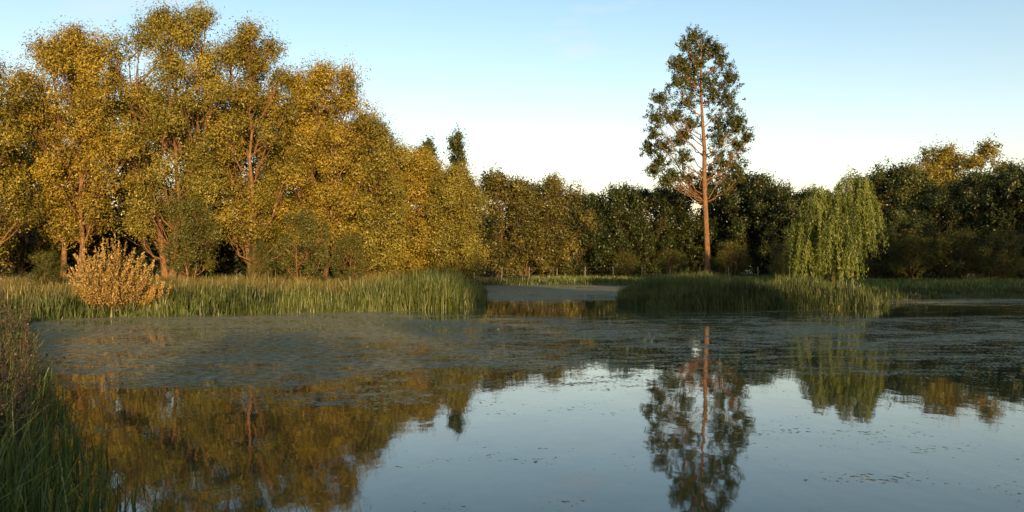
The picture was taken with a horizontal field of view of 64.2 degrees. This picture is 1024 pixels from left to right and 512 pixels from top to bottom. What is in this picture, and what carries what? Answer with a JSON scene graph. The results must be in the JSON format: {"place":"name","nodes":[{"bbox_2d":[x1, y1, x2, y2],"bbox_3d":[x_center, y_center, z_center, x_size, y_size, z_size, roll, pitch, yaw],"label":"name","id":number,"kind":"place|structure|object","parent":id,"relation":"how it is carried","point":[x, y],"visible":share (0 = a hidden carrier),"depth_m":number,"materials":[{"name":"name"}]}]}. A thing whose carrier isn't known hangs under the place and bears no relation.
{"place":"outdoors","nodes":[
{"label":"outdoors","id":0,"kind":"place"},
{"bbox_2d":[2,270,1021,510],"bbox_3d":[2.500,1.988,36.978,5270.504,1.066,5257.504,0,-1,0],"label":"ground","id":1,"kind":"structure","parent":0,"point":[958,296],"depth_m":69.41,"materials":[{"name":"green soil"}]},
{"bbox_2d":[0,297,48,393],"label":"dock plant","id":2,"kind":"object","parent":1,"relation":"on","point":[18,341],"visible":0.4,"depth_m":9.55,"materials":[{"name":"green plant"}]},
{"bbox_2d":[0,50,50,262],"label":"willow tree","id":3,"kind":"object","parent":1,"relation":"on","point":[10,170],"visible":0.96,"depth_m":49.43,"materials":[{"name":"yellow plant"}]},
{"bbox_2d":[0,267,61,437],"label":"dock plant","id":4,"kind":"object","parent":1,"relation":"on","point":[13,358],"visible":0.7,"depth_m":7.57,"materials":[{"name":"green plant"}]},
{"bbox_2d":[0,330,69,465],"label":"dock plant","id":5,"kind":"object","parent":1,"relation":"on","point":[17,391],"visible":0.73,"depth_m":6.23,"materials":[{"name":"green plant"}]},
{"bbox_2d":[0,91,88,276],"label":"willow tree","id":6,"kind":"object","parent":1,"relation":"on","point":[46,245],"visible":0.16,"depth_m":61.63,"materials":[{"name":"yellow plant"}]},
{"bbox_2d":[22,249,72,286],"bbox_3d":[-23.768,0.718,42.026,2.724,2.414,2.716,0,-1,-25],"label":"bush","id":7,"kind":"object","parent":1,"relation":"on","point":[51,273],"visible":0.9,"depth_m":41.67,"materials":[{"name":"green plant"}]},
{"bbox_2d":[2,15,152,280],"bbox_3d":[-28.391,-6.762,53.277,10.119,18.081,8.793,0,-1,0],"label":"willow tree","id":8,"kind":"object","parent":1,"relation":"on","point":[70,55],"visible":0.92,"depth_m":52.15,"materials":[{"name":"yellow plant"}]},
{"bbox_2d":[66,233,154,311],"bbox_3d":[-13.139,0.551,26.718,2.618,2.601,2.303,0,-1,-30],"label":"golden shrub","id":9,"kind":"object","parent":1,"relation":"on","point":[108,283],"visible":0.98,"depth_m":26.41,"materials":[{"name":"yellow plant"}]},
{"bbox_2d":[43,77,181,272],"bbox_3d":[-31.824,-6.377,66.027,14.060,17.743,12.280,0,-1,-30],"label":"willow tree","id":10,"kind":"object","parent":1,"relation":"on","point":[116,196],"visible":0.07,"depth_m":64.42,"materials":[{"name":"yellow plant"}]},
{"bbox_2d":[129,271,171,307],"bbox_3d":[-12.379,1.157,27.554,1.329,1.406,1.179,0,-1,24],"label":"golden shrub","id":11,"kind":"object","parent":1,"relation":"on","point":[153,289],"visible":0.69,"depth_m":27.46,"materials":[{"name":"yellow plant"}]},
{"bbox_2d":[0,313,318,511],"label":"bank grass","id":12,"kind":"structure","parent":1,"relation":"on","point":[18,470],"depth_m":5.47,"materials":[{"name":"green plant"}]},
{"bbox_2d":[82,0,244,279],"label":"willow tree","id":13,"kind":"object","parent":1,"relation":"on","point":[183,33],"visible":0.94,"depth_m":54.74,"materials":[{"name":"yellow plant"}]},
{"bbox_2d":[149,189,232,279],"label":"tree","id":14,"kind":"object","parent":1,"relation":"on","point":[187,210],"visible":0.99,"depth_m":49.60,"materials":[{"name":"green plant"}]},
{"bbox_2d":[0,269,432,306],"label":"meadow grass","id":15,"kind":"structure","parent":1,"relation":"on","point":[15,284],"depth_m":34.79,"materials":[{"name":"green plant"}]},
{"bbox_2d":[155,88,281,262],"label":"willow tree","id":16,"kind":"object","parent":1,"relation":"on","point":[224,242],"visible":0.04,"depth_m":66.75,"materials":[{"name":"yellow plant"}]},
{"bbox_2d":[0,207,498,278],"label":"woodland understory","id":17,"kind":"object","parent":1,"relation":"on","point":[236,264],"visible":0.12,"depth_m":64.67,"materials":[{"name":"green plant"}]},
{"bbox_2d":[185,10,316,275],"bbox_3d":[-18.834,-7.417,58.635,10.329,19.711,9.372,0,-1,0],"label":"willow tree","id":18,"kind":"object","parent":1,"relation":"on","point":[254,225],"visible":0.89,"depth_m":57.54,"materials":[{"name":"yellow plant"}]},
{"bbox_2d":[242,237,278,279],"bbox_3d":[-15.972,0.438,52.052,2.297,3.403,2.303,0,-1,8],"label":"bush","id":19,"kind":"object","parent":1,"relation":"on","point":[260,246],"visible":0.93,"depth_m":51.81,"materials":[{"name":"green plant"}]},
{"bbox_2d":[209,90,350,275],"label":"willow tree","id":20,"kind":"object","parent":1,"relation":"on","point":[326,117],"visible":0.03,"depth_m":69.22,"materials":[{"name":"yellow plant"}]},
{"bbox_2d":[264,202,334,281],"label":"tree","id":21,"kind":"object","parent":1,"relation":"on","point":[305,224],"visible":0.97,"depth_m":46.80,"materials":[{"name":"green plant"}]},
{"bbox_2d":[250,45,382,276],"bbox_3d":[-14.386,-6.483,60.123,9.720,17.859,9.531,0,-1,20],"label":"willow tree","id":22,"kind":"object","parent":1,"relation":"on","point":[325,199],"visible":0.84,"depth_m":58.96,"materials":[{"name":"yellow plant"}]},
{"bbox_2d":[328,228,372,282],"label":"tree","id":23,"kind":"object","parent":1,"relation":"on","point":[354,239],"visible":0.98,"depth_m":53.70,"materials":[{"name":"green plant"}]},
{"bbox_2d":[303,121,400,272],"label":"willow tree","id":24,"kind":"object","parent":1,"relation":"on","point":[343,187],"visible":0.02,"depth_m":67.81,"materials":[{"name":"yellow plant"}]},
{"bbox_2d":[324,106,422,277],"bbox_3d":[-10.870,-4.584,63.136,8.416,14.122,9.052,0,-1,0],"label":"willow tree","id":25,"kind":"object","parent":1,"relation":"on","point":[378,244],"visible":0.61,"depth_m":61.87,"materials":[{"name":"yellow plant"}]},
{"bbox_2d":[366,133,444,273],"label":"willow tree","id":26,"kind":"object","parent":1,"relation":"on","point":[423,188],"depth_m":73.67,"materials":[{"name":"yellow plant"}]},
{"bbox_2d":[380,138,457,275],"bbox_3d":[-7.261,-3.268,66.156,7.566,12.769,7.818,0,-1,0],"label":"willow tree","id":27,"kind":"object","parent":1,"relation":"on","point":[424,161],"visible":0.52,"depth_m":64.48,"materials":[{"name":"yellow plant"}]},
{"bbox_2d":[418,133,440,208],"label":"poplar tree","id":28,"kind":"object","parent":1,"relation":"on","point":[432,145],"visible":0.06,"depth_m":86.28,"materials":[{"name":"green plant"}]},
{"bbox_2d":[412,155,494,285],"bbox_3d":[-4.539,-2.224,64.010,6.487,11.388,7.383,0,-1,0],"label":"willow tree","id":29,"kind":"object","parent":1,"relation":"on","point":[458,239],"visible":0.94,"depth_m":62.97,"materials":[{"name":"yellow plant"}]},
{"bbox_2d":[441,123,474,218],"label":"poplar tree","id":30,"kind":"object","parent":1,"relation":"on","point":[456,145],"visible":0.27,"depth_m":84.53,"materials":[{"name":"green plant"}]},
{"bbox_2d":[472,161,547,276],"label":"willow tree","id":31,"kind":"object","parent":1,"relation":"on","point":[493,183],"visible":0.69,"depth_m":90.38,"materials":[{"name":"green plant"}]},
{"bbox_2d":[484,171,572,275],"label":"willow tree","id":32,"kind":"object","parent":1,"relation":"on","point":[539,257],"visible":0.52,"depth_m":94.60,"materials":[{"name":"green plant"}]},
{"bbox_2d":[475,276,642,285],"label":"bank sedge","id":33,"kind":"object","parent":1,"relation":"on","point":[530,281],"visible":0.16,"depth_m":71.03,"materials":[{"name":"green plant"}]},
{"bbox_2d":[519,171,601,275],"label":"willow tree","id":34,"kind":"object","parent":1,"relation":"on","point":[558,194],"visible":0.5,"depth_m":98.48,"materials":[{"name":"green plant"}]},
{"bbox_2d":[112,202,1023,273],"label":"distant tree line","id":35,"kind":"object","parent":1,"relation":"on","point":[116,224],"depth_m":117.60,"materials":[{"name":"green plant"}]},
{"bbox_2d":[548,187,616,274],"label":"oak tree","id":36,"kind":"object","parent":1,"relation":"on","point":[601,248],"visible":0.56,"depth_m":102.63,"materials":[{"name":"green plant"}]},
{"bbox_2d":[565,189,632,273],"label":"oak tree","id":37,"kind":"object","parent":1,"relation":"on","point":[598,199],"visible":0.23,"depth_m":105.81,"materials":[{"name":"green plant"}]},
{"bbox_2d":[578,178,660,274],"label":"oak tree","id":38,"kind":"object","parent":1,"relation":"on","point":[618,197],"visible":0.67,"depth_m":104.10,"materials":[{"name":"green plant"}]},
{"bbox_2d":[613,250,644,275],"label":"hawthorn bush","id":39,"kind":"object","parent":1,"relation":"on","point":[627,257],"visible":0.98,"depth_m":94.77,"materials":[{"name":"green plant"}]},
{"bbox_2d":[614,184,686,274],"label":"oak tree","id":40,"kind":"object","parent":1,"relation":"on","point":[665,210],"visible":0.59,"depth_m":106.81,"materials":[{"name":"green plant"}]},
{"bbox_2d":[642,181,703,273],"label":"oak tree","id":41,"kind":"object","parent":1,"relation":"on","point":[673,195],"visible":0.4,"depth_m":109.56,"materials":[{"name":"green plant"}]},
{"bbox_2d":[657,248,690,274],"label":"hawthorn bush","id":42,"kind":"object","parent":1,"relation":"on","point":[665,261],"visible":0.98,"depth_m":89.81,"materials":[{"name":"green plant"}]},
{"bbox_2d":[661,174,730,273],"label":"oak tree","id":43,"kind":"object","parent":1,"relation":"on","point":[697,227],"visible":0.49,"depth_m":109.55,"materials":[{"name":"green plant"}]},
{"bbox_2d":[639,21,755,273],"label":"pine tree","id":44,"kind":"object","parent":1,"relation":"on","point":[735,123],"visible":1,"depth_m":99.52,"materials":[{"name":"green plant"}]},
{"bbox_2d":[474,266,971,278],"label":"post and wire fence","id":45,"kind":"object","parent":1,"relation":"on","point":[670,267],"visible":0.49,"depth_m":84.32,"materials":[{"name":"brown wood"}]},
{"bbox_2d":[686,163,764,274],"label":"oak tree","id":46,"kind":"object","parent":1,"relation":"on","point":[713,235],"visible":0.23,"depth_m":108.43,"materials":[{"name":"green plant"}]},
{"bbox_2d":[709,238,755,275],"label":"hawthorn bush","id":47,"kind":"object","parent":1,"relation":"on","point":[726,246],"visible":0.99,"depth_m":91.77,"materials":[{"name":"green plant"}]},
{"bbox_2d":[716,168,801,274],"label":"oak tree","id":48,"kind":"object","parent":1,"relation":"on","point":[738,221],"visible":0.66,"depth_m":102.84,"materials":[{"name":"green plant"}]},
{"bbox_2d":[746,179,804,274],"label":"oak tree","id":49,"kind":"object","parent":1,"relation":"on","point":[774,197],"visible":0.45,"depth_m":98.99,"materials":[{"name":"green plant"}]},
{"bbox_2d":[530,274,1023,292],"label":"meadow grass","id":50,"kind":"structure","parent":1,"relation":"on","point":[905,282],"depth_m":57.09,"materials":[{"name":"green plant"}]},
{"bbox_2d":[765,239,792,279],"bbox_3d":[19.782,0.496,59.977,2.502,3.695,2.495,0,-1,27],"label":"hawthorn bush","id":51,"kind":"object","parent":1,"relation":"on","point":[778,248],"visible":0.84,"depth_m":59.86,"materials":[{"name":"green plant"}]},
{"bbox_2d":[768,181,833,275],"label":"oak tree","id":52,"kind":"object","parent":1,"relation":"on","point":[791,206],"visible":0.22,"depth_m":95.29,"materials":[{"name":"green plant"}]},
{"bbox_2d":[788,233,843,277],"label":"hawthorn bush","id":53,"kind":"object","parent":1,"relation":"on","point":[808,266],"visible":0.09,"depth_m":80.21,"materials":[{"name":"green plant"}]},
{"bbox_2d":[779,170,888,285],"bbox_3d":[15.752,-1.062,40.053,5.106,6.305,3.810,0,-1,0],"label":"weeping willow tree","id":54,"kind":"object","parent":1,"relation":"on","point":[840,217],"visible":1,"depth_m":39.30,"materials":[{"name":"green plant"}]},
{"bbox_2d":[828,198,865,275],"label":"oak tree","id":55,"kind":"object","parent":1,"relation":"on","point":[849,265],"depth_m":89.38,"materials":[{"name":"green plant"}]},
{"bbox_2d":[853,244,893,278],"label":"hawthorn bush","id":56,"kind":"object","parent":1,"relation":"on","point":[878,266],"visible":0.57,"depth_m":74.45,"materials":[{"name":"green plant"}]},
{"bbox_2d":[832,163,919,276],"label":"willow tree","id":57,"kind":"object","parent":1,"relation":"on","point":[880,186],"visible":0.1,"depth_m":86.04,"materials":[{"name":"green plant"}]},
{"bbox_2d":[859,206,929,278],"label":"oak tree","id":58,"kind":"object","parent":1,"relation":"on","point":[899,216],"visible":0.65,"depth_m":72.97,"materials":[{"name":"green plant"}]},
{"bbox_2d":[883,231,945,278],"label":"hawthorn bush","id":59,"kind":"object","parent":1,"relation":"on","point":[911,243],"visible":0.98,"depth_m":69.57,"materials":[{"name":"green plant"}]},
{"bbox_2d":[858,156,972,276],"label":"oak tree","id":60,"kind":"object","parent":1,"relation":"on","point":[909,178],"visible":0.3,"depth_m":83.77,"materials":[{"name":"green plant"}]},
{"bbox_2d":[891,156,959,275],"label":"willow tree","id":61,"kind":"object","parent":1,"relation":"on","point":[932,170],"visible":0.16,"depth_m":88.37,"materials":[{"name":"green plant"}]},
{"bbox_2d":[854,284,1023,303],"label":"bank sedge","id":62,"kind":"object","parent":1,"relation":"on","point":[1006,292],"visible":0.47,"depth_m":41.07,"materials":[{"name":"green plant"}]},
{"bbox_2d":[906,187,977,278],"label":"oak tree","id":63,"kind":"object","parent":1,"relation":"on","point":[934,202],"visible":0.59,"depth_m":77.04,"materials":[{"name":"green plant"}]},
{"bbox_2d":[925,223,994,279],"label":"hawthorn bush","id":64,"kind":"object","parent":1,"relation":"on","point":[967,236],"visible":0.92,"depth_m":67.53,"materials":[{"name":"green plant"}]},
{"bbox_2d":[913,133,1023,275],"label":"willow tree","id":65,"kind":"object","parent":1,"relation":"on","point":[948,157],"visible":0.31,"depth_m":90.43,"materials":[{"name":"yellow plant"}]},
{"bbox_2d":[939,165,1020,277],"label":"oak tree","id":66,"kind":"object","parent":1,"relation":"on","point":[968,181],"visible":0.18,"depth_m":79.83,"materials":[{"name":"green plant"}]},
{"bbox_2d":[956,157,1023,278],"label":"oak tree","id":67,"kind":"object","parent":1,"relation":"on","point":[991,193],"visible":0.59,"depth_m":73.33,"materials":[{"name":"green plant"}]},
{"bbox_2d":[963,225,1023,280],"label":"hawthorn bush","id":68,"kind":"object","parent":1,"relation":"on","point":[1004,256],"visible":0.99,"depth_m":63.43,"materials":[{"name":"green plant"}]},
{"bbox_2d":[973,168,1023,278],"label":"oak tree","id":69,"kind":"object","parent":1,"relation":"on","point":[1002,224],"visible":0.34,"depth_m":72.55,"materials":[{"name":"green plant"}]},
{"bbox_2d":[0,0,1023,260],"label":"sky","id":70,"kind":"structure","parent":0,"point":[536,88],"materials":[{"name":"blue"}]},
{"bbox_2d":[4,285,1023,511],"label":"pond water","id":71,"kind":"structure","parent":0,"point":[550,398],"depth_m":9.32,"materials":[{"name":"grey liquid"}]},
{"bbox_2d":[0,260,488,324],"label":"reed bed","id":72,"kind":"object","parent":71,"relation":"in","point":[446,290],"visible":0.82,"depth_m":28.62,"materials":[{"name":"green plant"}]},
{"bbox_2d":[614,267,890,308],"bbox_3d":[10.016,1.466,38.379,11.620,2.234,15.822,0,-1,0],"label":"reed bed","id":73,"kind":"object","parent":71,"relation":"in","point":[709,290],"visible":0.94,"depth_m":32.48,"materials":[{"name":"green plant"}]}
]}

